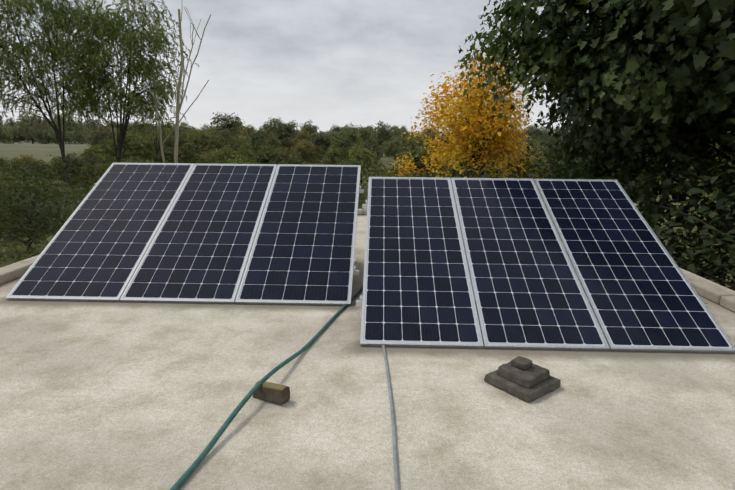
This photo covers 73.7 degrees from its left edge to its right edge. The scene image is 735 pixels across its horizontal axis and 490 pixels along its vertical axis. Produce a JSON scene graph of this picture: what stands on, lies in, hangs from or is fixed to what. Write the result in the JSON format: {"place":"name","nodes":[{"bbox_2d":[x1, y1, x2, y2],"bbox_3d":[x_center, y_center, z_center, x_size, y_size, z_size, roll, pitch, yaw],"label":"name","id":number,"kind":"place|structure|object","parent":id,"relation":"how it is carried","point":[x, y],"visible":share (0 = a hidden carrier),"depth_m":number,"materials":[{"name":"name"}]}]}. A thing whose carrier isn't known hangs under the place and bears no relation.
{"place":"outdoors","nodes":[
{"label":"outdoors","id":0,"kind":"place"},
{"bbox_2d":[0,0,590,134],"label":"sky","id":1,"kind":"structure","parent":0,"point":[327,63],"materials":[{"name":"grey"}]},
{"bbox_2d":[0,139,734,290],"bbox_3d":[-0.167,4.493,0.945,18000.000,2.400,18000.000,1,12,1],"label":"ground","id":2,"kind":"structure","parent":0,"point":[37,151],"depth_m":67.77,"materials":[{"name":"green plant"}]},
{"bbox_2d":[0,124,13,143],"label":"woodland tree","id":3,"kind":"object","parent":2,"relation":"on","point":[3,136],"visible":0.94,"depth_m":262.59,"materials":[{"name":"green plant"}]},
{"bbox_2d":[1,116,16,142],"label":"woodland tree","id":4,"kind":"object","parent":2,"relation":"on","point":[8,121],"visible":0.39,"depth_m":347.60,"materials":[{"name":"green plant"}]},
{"bbox_2d":[0,172,21,224],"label":"bush","id":5,"kind":"object","parent":2,"relation":"on","point":[9,193],"visible":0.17,"depth_m":24.76,"materials":[{"name":"green plant"}]},
{"bbox_2d":[0,213,21,262],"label":"bush","id":6,"kind":"object","parent":2,"relation":"on","point":[3,235],"visible":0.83,"depth_m":14.86,"materials":[{"name":"green plant"}]},
{"bbox_2d":[10,129,27,143],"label":"woodland tree","id":7,"kind":"object","parent":2,"relation":"on","point":[15,135],"visible":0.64,"depth_m":346.47,"materials":[{"name":"green plant"}]},
{"bbox_2d":[2,156,38,183],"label":"bush","id":8,"kind":"object","parent":2,"relation":"on","point":[15,161],"visible":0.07,"depth_m":36.50,"materials":[{"name":"green plant"}]},
{"bbox_2d":[0,185,44,248],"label":"bush","id":9,"kind":"object","parent":2,"relation":"on","point":[2,223],"visible":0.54,"depth_m":19.94,"materials":[{"name":"green plant"}]},
{"bbox_2d":[0,162,45,206],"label":"bush","id":10,"kind":"object","parent":2,"relation":"on","point":[5,168],"visible":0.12,"depth_m":29.24,"materials":[{"name":"green plant"}]},
{"bbox_2d":[13,109,42,143],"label":"woodland tree","id":11,"kind":"object","parent":2,"relation":"on","point":[25,123],"visible":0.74,"depth_m":325.61,"materials":[{"name":"green plant"}]},
{"bbox_2d":[10,154,45,167],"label":"bush","id":12,"kind":"object","parent":2,"relation":"on","point":[23,158],"visible":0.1,"depth_m":47.66,"materials":[{"name":"green plant"}]},
{"bbox_2d":[0,227,60,267],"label":"bush","id":13,"kind":"object","parent":2,"relation":"on","point":[48,239],"depth_m":7.92,"materials":[{"name":"green plant"}]},
{"bbox_2d":[5,162,57,204],"bbox_3d":[-21.607,-3.716,31.167,3.364,3.177,3.574,-9,15,-38],"label":"bush","id":14,"kind":"object","parent":2,"relation":"on","point":[40,170],"visible":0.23,"depth_m":30.89,"materials":[{"name":"green plant"}]},
{"bbox_2d":[21,157,51,182],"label":"bush","id":15,"kind":"object","parent":2,"relation":"on","point":[30,161],"visible":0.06,"depth_m":37.84,"materials":[{"name":"green plant"}]},
{"bbox_2d":[25,116,56,143],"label":"woodland tree","id":16,"kind":"object","parent":2,"relation":"on","point":[42,123],"visible":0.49,"depth_m":303.75,"materials":[{"name":"green plant"}]},
{"bbox_2d":[33,127,50,143],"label":"woodland tree","id":17,"kind":"object","parent":2,"relation":"on","point":[39,133],"visible":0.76,"depth_m":273.78,"materials":[{"name":"green plant"}]},
{"bbox_2d":[0,165,87,235],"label":"bush","id":18,"kind":"object","parent":2,"relation":"on","point":[33,190],"visible":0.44,"depth_m":23.00,"materials":[{"name":"green plant"}]},
{"bbox_2d":[0,161,92,255],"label":"bush","id":19,"kind":"object","parent":2,"relation":"on","point":[28,243],"visible":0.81,"depth_m":19.29,"materials":[{"name":"green plant"}]},
{"bbox_2d":[0,152,106,227],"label":"bush","id":20,"kind":"object","parent":2,"relation":"on","point":[61,172],"visible":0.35,"depth_m":25.67,"materials":[{"name":"green plant"}]},
{"bbox_2d":[0,0,120,205],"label":"feathery tree","id":21,"kind":"object","parent":2,"relation":"on","point":[13,64],"visible":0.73,"depth_m":28.67,"materials":[{"name":"green plant"}]},
{"bbox_2d":[26,176,98,241],"bbox_3d":[-9.798,-0.949,18.386,5.176,3.767,5.113,1,12,1],"label":"bush","id":22,"kind":"object","parent":2,"relation":"on","point":[66,206],"visible":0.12,"depth_m":17.70,"materials":[{"name":"green plant"}]},
{"bbox_2d":[48,126,76,143],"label":"woodland tree","id":23,"kind":"object","parent":2,"relation":"on","point":[67,139],"visible":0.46,"depth_m":256.25,"materials":[{"name":"green plant"}]},
{"bbox_2d":[49,112,80,143],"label":"woodland tree","id":24,"kind":"object","parent":2,"relation":"on","point":[70,126],"visible":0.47,"depth_m":324.33,"materials":[{"name":"green plant"}]},
{"bbox_2d":[54,152,85,184],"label":"bush","id":25,"kind":"object","parent":2,"relation":"on","point":[70,159],"visible":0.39,"depth_m":42.05,"materials":[{"name":"green plant"}]},
{"bbox_2d":[78,162,99,187],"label":"bush","id":26,"kind":"object","parent":2,"relation":"on","point":[87,172],"visible":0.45,"depth_m":40.35,"materials":[{"name":"green plant"}]},
{"bbox_2d":[78,145,102,160],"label":"bush","id":27,"kind":"object","parent":2,"relation":"on","point":[90,150],"visible":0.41,"depth_m":66.63,"materials":[{"name":"green plant"}]},
{"bbox_2d":[78,153,103,179],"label":"bush","id":28,"kind":"object","parent":2,"relation":"on","point":[90,159],"visible":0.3,"depth_m":49.30,"materials":[{"name":"green plant"}]},
{"bbox_2d":[82,117,102,139],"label":"woodland tree","id":29,"kind":"object","parent":2,"relation":"on","point":[91,122],"visible":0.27,"depth_m":295.97,"materials":[{"name":"green plant"}]},
{"bbox_2d":[87,125,116,155],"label":"woodland tree","id":30,"kind":"object","parent":2,"relation":"on","point":[101,135],"visible":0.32,"depth_m":78.00,"materials":[{"name":"green plant"}]},
{"bbox_2d":[96,154,122,165],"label":"bush","id":31,"kind":"object","parent":2,"relation":"on","point":[104,159],"visible":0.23,"depth_m":50.96,"materials":[{"name":"green plant"}]},
{"bbox_2d":[36,0,198,162],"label":"feathery tree","id":32,"kind":"object","parent":2,"relation":"on","point":[105,83],"visible":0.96,"depth_m":28.51,"materials":[{"name":"green plant"}]},
{"bbox_2d":[52,158,183,223],"bbox_3d":[-6.091,-0.533,15.322,6.270,4.297,5.634,9,15,34],"label":"bush","id":33,"kind":"object","parent":2,"relation":"on","point":[91,182],"depth_m":14.92,"materials":[{"name":"green plant"}]},
{"bbox_2d":[101,138,140,160],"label":"bush","id":34,"kind":"object","parent":2,"relation":"on","point":[107,149],"visible":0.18,"depth_m":53.55,"materials":[{"name":"green plant"}]},
{"bbox_2d":[93,129,154,162],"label":"bush","id":35,"kind":"object","parent":2,"relation":"on","point":[138,146],"visible":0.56,"depth_m":53.91,"materials":[{"name":"green plant"}]},
{"bbox_2d":[129,122,157,136],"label":"woodland tree","id":36,"kind":"object","parent":2,"relation":"on","point":[148,130],"visible":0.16,"depth_m":122.50,"materials":[{"name":"green plant"}]},
{"bbox_2d":[133,130,158,162],"bbox_3d":[-28.920,-12.072,64.002,3.274,5.764,5.598,7,14,26],"label":"woodland tree","id":37,"kind":"object","parent":2,"relation":"on","point":[151,148],"visible":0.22,"depth_m":63.72,"materials":[{"name":"green plant"}]},
{"bbox_2d":[119,81,185,162],"bbox_3d":[-14.329,-6.624,33.377,4.146,8.512,3.342,9,15,34],"label":"feathery tree","id":38,"kind":"object","parent":2,"relation":"on","point":[156,147],"visible":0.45,"depth_m":32.94,"materials":[{"name":"green plant"}]},
{"bbox_2d":[150,145,173,162],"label":"bush","id":39,"kind":"object","parent":2,"relation":"on","point":[154,155],"visible":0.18,"depth_m":48.49,"materials":[{"name":"green plant"}]},
{"bbox_2d":[153,134,174,161],"bbox_3d":[-25.874,-11.604,63.072,3.383,5.264,5.318,-3,13,-16],"label":"woodland tree","id":40,"kind":"object","parent":2,"relation":"on","point":[167,144],"visible":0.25,"depth_m":62.57,"materials":[{"name":"green plant"}]},
{"bbox_2d":[135,0,210,162],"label":"bare tree","id":41,"kind":"object","parent":2,"relation":"on","point":[178,106],"visible":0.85,"depth_m":29.12,"materials":[{"name":"beige plant"}]},
{"bbox_2d":[159,129,196,158],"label":"woodland tree","id":42,"kind":"object","parent":2,"relation":"on","point":[181,141],"visible":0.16,"depth_m":65.39,"materials":[{"name":"green plant"}]},
{"bbox_2d":[155,144,205,163],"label":"bush","id":43,"kind":"object","parent":2,"relation":"on","point":[185,154],"visible":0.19,"depth_m":32.75,"materials":[{"name":"green plant"}]},
{"bbox_2d":[179,121,194,131],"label":"woodland tree","id":44,"kind":"object","parent":2,"relation":"on","point":[183,126],"visible":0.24,"depth_m":362.51,"materials":[{"name":"green plant"}]},
{"bbox_2d":[173,128,222,162],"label":"bush","id":45,"kind":"object","parent":2,"relation":"on","point":[200,143],"visible":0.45,"depth_m":58.07,"materials":[{"name":"green plant"}]},
{"bbox_2d":[193,152,219,163],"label":"bush","id":46,"kind":"object","parent":2,"relation":"on","point":[209,160],"visible":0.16,"depth_m":38.72,"materials":[{"name":"green plant"}]},
{"bbox_2d":[199,133,238,155],"bbox_3d":[-17.077,-10.259,57.038,4.958,5.320,4.283,-2,12,-14],"label":"woodland tree","id":47,"kind":"object","parent":2,"relation":"on","point":[217,146],"visible":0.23,"depth_m":56.34,"materials":[{"name":"green plant"}]},
{"bbox_2d":[205,145,234,163],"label":"bush","id":48,"kind":"object","parent":2,"relation":"on","point":[220,152],"visible":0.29,"depth_m":42.10,"materials":[{"name":"green plant"}]},
{"bbox_2d":[206,112,245,135],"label":"woodland tree","id":49,"kind":"object","parent":2,"relation":"on","point":[228,124],"visible":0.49,"depth_m":143.45,"materials":[{"name":"green plant"}]},
{"bbox_2d":[217,130,240,147],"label":"woodland tree","id":50,"kind":"object","parent":2,"relation":"on","point":[224,134],"visible":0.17,"depth_m":93.64,"materials":[{"name":"green plant"}]},
{"bbox_2d":[222,154,256,163],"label":"bush","id":51,"kind":"object","parent":2,"relation":"on","point":[237,160],"visible":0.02,"depth_m":25.95,"materials":[{"name":"green plant"}]},
{"bbox_2d":[234,145,259,163],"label":"bush","id":52,"kind":"object","parent":2,"relation":"on","point":[247,154],"visible":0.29,"depth_m":40.23,"materials":[{"name":"green plant"}]},
{"bbox_2d":[238,125,256,145],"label":"woodland tree","id":53,"kind":"object","parent":2,"relation":"on","point":[247,131],"visible":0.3,"depth_m":133.40,"materials":[{"name":"green plant"}]},
{"bbox_2d":[245,128,267,157],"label":"woodland tree","id":54,"kind":"object","parent":2,"relation":"on","point":[257,141],"visible":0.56,"depth_m":80.84,"materials":[{"name":"green plant"}]},
{"bbox_2d":[255,128,281,150],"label":"woodland tree","id":55,"kind":"object","parent":2,"relation":"on","point":[268,135],"visible":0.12,"depth_m":87.34,"materials":[{"name":"green plant"}]},
{"bbox_2d":[255,145,286,163],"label":"bush","id":56,"kind":"object","parent":2,"relation":"on","point":[262,158],"visible":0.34,"depth_m":42.29,"materials":[{"name":"green plant"}]},
{"bbox_2d":[260,136,281,156],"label":"woodland tree","id":57,"kind":"object","parent":2,"relation":"on","point":[276,143],"visible":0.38,"depth_m":71.07,"materials":[{"name":"green plant"}]},
{"bbox_2d":[258,116,298,142],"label":"woodland tree","id":58,"kind":"object","parent":2,"relation":"on","point":[275,122],"visible":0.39,"depth_m":137.85,"materials":[{"name":"green plant"}]},
{"bbox_2d":[273,120,301,144],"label":"woodland tree","id":59,"kind":"object","parent":2,"relation":"on","point":[284,129],"visible":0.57,"depth_m":136.64,"materials":[{"name":"green plant"}]},
{"bbox_2d":[279,136,295,152],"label":"woodland tree","id":60,"kind":"object","parent":2,"relation":"on","point":[287,143],"visible":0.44,"depth_m":88.85,"materials":[{"name":"green plant"}]},
{"bbox_2d":[272,149,303,165],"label":"bush","id":61,"kind":"object","parent":2,"relation":"on","point":[293,160],"visible":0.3,"depth_m":40.77,"materials":[{"name":"green plant"}]},
{"bbox_2d":[278,146,305,164],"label":"bush","id":62,"kind":"object","parent":2,"relation":"on","point":[288,150],"visible":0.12,"depth_m":54.02,"materials":[{"name":"green plant"}]},
{"bbox_2d":[292,129,310,144],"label":"woodland tree","id":63,"kind":"object","parent":2,"relation":"on","point":[304,135],"visible":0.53,"depth_m":131.17,"materials":[{"name":"green plant"}]},
{"bbox_2d":[294,139,324,164],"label":"woodland tree","id":64,"kind":"object","parent":2,"relation":"on","point":[305,151],"visible":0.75,"depth_m":74.12,"materials":[{"name":"green plant"}]},
{"bbox_2d":[300,119,318,136],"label":"woodland tree","id":65,"kind":"object","parent":2,"relation":"on","point":[307,127],"visible":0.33,"depth_m":161.94,"materials":[{"name":"green plant"}]},
{"bbox_2d":[309,131,330,159],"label":"woodland tree","id":66,"kind":"object","parent":2,"relation":"on","point":[320,140],"visible":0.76,"depth_m":96.02,"materials":[{"name":"green plant"}]},
{"bbox_2d":[321,145,344,164],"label":"bush","id":67,"kind":"object","parent":2,"relation":"on","point":[333,153],"visible":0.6,"depth_m":53.71,"materials":[{"name":"green plant"}]},
{"bbox_2d":[336,145,355,164],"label":"bush","id":68,"kind":"object","parent":2,"relation":"on","point":[344,153],"visible":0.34,"depth_m":55.12,"materials":[{"name":"green plant"}]},
{"bbox_2d":[329,135,367,160],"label":"woodland tree","id":69,"kind":"object","parent":2,"relation":"on","point":[347,143],"visible":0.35,"depth_m":66.65,"materials":[{"name":"green plant"}]},
{"bbox_2d":[340,129,364,151],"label":"woodland tree","id":70,"kind":"object","parent":2,"relation":"on","point":[349,133],"visible":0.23,"depth_m":84.17,"materials":[{"name":"green plant"}]},
{"bbox_2d":[341,143,385,187],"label":"bush","id":71,"kind":"object","parent":2,"relation":"on","point":[363,156],"visible":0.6,"depth_m":42.74,"materials":[{"name":"green plant"}]},
{"bbox_2d":[356,127,371,143],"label":"woodland tree","id":72,"kind":"object","parent":2,"relation":"on","point":[364,133],"visible":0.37,"depth_m":144.71,"materials":[{"name":"green plant"}]},
{"bbox_2d":[334,160,394,209],"bbox_3d":[-1.134,-1.339,20.961,4.900,4.558,5.664,1,12,1],"label":"bush","id":73,"kind":"object","parent":2,"relation":"on","point":[359,201],"depth_m":21.06,"materials":[{"name":"green plant"}]},
{"bbox_2d":[362,141,382,167],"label":"bush","id":74,"kind":"object","parent":2,"relation":"on","point":[374,147],"visible":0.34,"depth_m":72.66,"materials":[{"name":"green plant"}]},
{"bbox_2d":[370,120,394,155],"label":"woodland tree","id":75,"kind":"object","parent":2,"relation":"on","point":[380,137],"visible":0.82,"depth_m":138.61,"materials":[{"name":"green plant"}]},
{"bbox_2d":[358,159,424,207],"bbox_3d":[0.874,-1.347,19.889,5.390,4.283,4.693,1,12,1],"label":"bush","id":76,"kind":"object","parent":2,"relation":"on","point":[390,164],"visible":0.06,"depth_m":19.77,"materials":[{"name":"green plant"}]},
{"bbox_2d":[381,139,401,161],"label":"woodland tree","id":77,"kind":"object","parent":2,"relation":"on","point":[394,145],"visible":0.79,"depth_m":104.73,"materials":[{"name":"green plant"}]},
{"bbox_2d":[358,159,430,200],"bbox_3d":[1.563,-2.666,26.795,4.720,4.036,5.455,1,12,1],"label":"bush","id":78,"kind":"object","parent":2,"relation":"on","point":[394,172],"visible":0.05,"depth_m":26.24,"materials":[{"name":"green plant"}]},
{"bbox_2d":[389,125,402,138],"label":"woodland tree","id":79,"kind":"object","parent":2,"relation":"on","point":[397,132],"visible":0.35,"depth_m":231.26,"materials":[{"name":"green plant"}]},
{"bbox_2d":[398,139,418,159],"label":"woodland tree","id":80,"kind":"object","parent":2,"relation":"on","point":[408,145],"visible":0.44,"depth_m":77.54,"materials":[{"name":"green plant"}]},
{"bbox_2d":[360,161,463,208],"bbox_3d":[1.580,-0.692,16.500,4.764,4.249,5.494,1,12,1],"label":"bush","id":81,"kind":"object","parent":2,"relation":"on","point":[422,174],"visible":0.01,"depth_m":16.42,"materials":[{"name":"green plant"}]},
{"bbox_2d":[391,142,437,176],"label":"bush","id":82,"kind":"object","parent":2,"relation":"on","point":[418,158],"visible":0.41,"depth_m":34.95,"materials":[{"name":"green plant"}]},
{"bbox_2d":[427,155,466,177],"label":"bush","id":83,"kind":"object","parent":2,"relation":"on","point":[443,167],"visible":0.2,"depth_m":34.74,"materials":[{"name":"green plant"}]},
{"bbox_2d":[388,46,537,178],"bbox_3d":[4.975,-5.636,26.269,7.984,9.881,8.038,1,12,1],"label":"yellow ash tree","id":84,"kind":"object","parent":2,"relation":"on","point":[481,126],"visible":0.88,"depth_m":24.69,"materials":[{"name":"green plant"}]},
{"bbox_2d":[490,146,546,178],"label":"bush","id":85,"kind":"object","parent":2,"relation":"on","point":[529,162],"visible":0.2,"depth_m":31.08,"materials":[{"name":"green plant"}]},
{"bbox_2d":[518,145,554,177],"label":"bush","id":86,"kind":"object","parent":2,"relation":"on","point":[542,157],"visible":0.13,"depth_m":37.08,"materials":[{"name":"green plant"}]},
{"bbox_2d":[527,130,556,143],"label":"woodland tree","id":87,"kind":"object","parent":2,"relation":"on","point":[544,135],"visible":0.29,"depth_m":129.82,"materials":[{"name":"green plant"}]},
{"bbox_2d":[456,129,658,205],"bbox_3d":[4.690,-0.555,13.725,5.839,5.198,5.246,1,12,1],"label":"shade bush","id":88,"kind":"object","parent":2,"relation":"on","point":[540,165],"visible":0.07,"depth_m":13.08,"materials":[{"name":"green plant"}]},
{"bbox_2d":[537,156,581,178],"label":"bush","id":89,"kind":"object","parent":2,"relation":"on","point":[560,161],"visible":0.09,"depth_m":29.61,"materials":[{"name":"green plant"}]},
{"bbox_2d":[455,0,734,267],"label":"tree","id":90,"kind":"object","parent":2,"relation":"on","point":[559,61],"visible":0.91,"depth_m":9.46,"materials":[{"name":"green plant"}]},
{"bbox_2d":[524,0,734,208],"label":"tree","id":91,"kind":"object","parent":2,"relation":"on","point":[675,137],"visible":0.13,"depth_m":9.22,"materials":[{"name":"green plant"}]},
{"bbox_2d":[528,130,733,288],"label":"shade bush","id":92,"kind":"object","parent":2,"relation":"on","point":[648,169],"visible":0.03,"depth_m":9.79,"materials":[{"name":"green plant"}]},
{"bbox_2d":[619,129,734,289],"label":"shade bush","id":93,"kind":"object","parent":2,"relation":"on","point":[720,204],"visible":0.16,"depth_m":6.64,"materials":[{"name":"green plant"}]},
{"bbox_2d":[632,146,734,290],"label":"shade bush","id":94,"kind":"object","parent":2,"relation":"on","point":[719,260],"visible":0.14,"depth_m":8.75,"materials":[{"name":"green plant"}]},
{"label":"house walls","id":95,"kind":"object","parent":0,"visible":0},
{"bbox_2d":[0,209,734,489],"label":"roof slab","id":96,"kind":"structure","parent":95,"relation":"on","point":[94,395],"depth_m":2.60,"materials":[{"name":"beige concrete"}]},
{"bbox_2d":[30,183,363,274],"bbox_3d":[-1.614,-0.173,5.090,3.104,1.079,1.882,1,12,1],"label":"panel mount","id":97,"kind":"object","parent":96,"relation":"on","point":[355,272],"visible":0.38,"depth_m":4.58,"materials":[{"name":"metal"}]},
{"bbox_2d":[6,163,193,301],"bbox_3d":[-2.617,-0.247,5.096,0.996,0.040,2.220,1,41,1],"label":"solar panel","id":98,"kind":"object","parent":97,"relation":"on","point":[96,247],"visible":0.98,"depth_m":4.87,"materials":[{"name":"glass"}]},
{"bbox_2d":[120,164,276,303],"bbox_3d":[-1.613,-0.233,5.071,0.996,0.040,2.220,1,41,1],"label":"solar panel","id":99,"kind":"object","parent":97,"relation":"on","point":[199,249],"visible":1,"depth_m":4.84,"materials":[{"name":"glass"}]},
{"bbox_2d":[235,164,360,305],"bbox_3d":[-0.610,-0.218,5.045,0.996,0.040,2.220,1,41,1],"label":"solar panel","id":100,"kind":"object","parent":97,"relation":"on","point":[302,252],"visible":1,"depth_m":4.82,"materials":[{"name":"glass"}]},
{"bbox_2d":[170,286,362,489],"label":"garden hose","id":101,"kind":"object","parent":96,"relation":"on","point":[182,479],"visible":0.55,"depth_m":2.49,"materials":[{"name":"rubber"}]},
{"bbox_2d":[253,381,289,403],"bbox_3d":[-0.525,0.802,2.684,0.204,0.087,0.082,1,2,29],"label":"brick","id":102,"kind":"object","parent":96,"relation":"on","point":[273,392],"visible":0.88,"depth_m":2.65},
{"bbox_2d":[382,345,399,489],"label":"cable","id":103,"kind":"object","parent":96,"relation":"on","point":[396,473],"visible":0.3,"depth_m":2.40,"materials":[{"name":"grey plastic"}]},
{"bbox_2d":[484,356,560,402],"bbox_3d":[0.906,0.749,2.856,0.316,0.148,0.315,-8,15,-36],"label":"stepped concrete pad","id":104,"kind":"object","parent":96,"relation":"on","point":[527,380],"visible":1,"depth_m":2.80,"materials":[{"name":"grey concrete"}]},
{"bbox_2d":[356,200,708,308],"bbox_3d":[1.255,0.078,4.232,2.649,1.003,1.922,1,12,1],"label":"panel mount","id":105,"kind":"object","parent":96,"relation":"on","point":[359,302],"visible":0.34,"depth_m":3.74,"materials":[{"name":"metal"}]},
{"bbox_2d":[360,177,483,347],"bbox_3d":[0.404,0.005,4.236,0.845,0.040,2.220,1,39,1],"label":"solar panel","id":106,"kind":"object","parent":105,"relation":"on","point":[417,289],"visible":1,"depth_m":3.96,"materials":[{"name":"glass"}]},
{"bbox_2d":[451,178,609,350],"bbox_3d":[1.255,0.018,4.214,0.845,0.040,2.220,1,39,1],"label":"solar panel","id":107,"kind":"object","parent":105,"relation":"on","point":[528,291],"visible":0.99,"depth_m":3.93,"materials":[{"name":"glass"}]},
{"bbox_2d":[534,179,734,352],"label":"solar panel","id":108,"kind":"object","parent":105,"relation":"on","point":[642,295],"visible":0.99,"depth_m":3.91,"materials":[{"name":"glass"}]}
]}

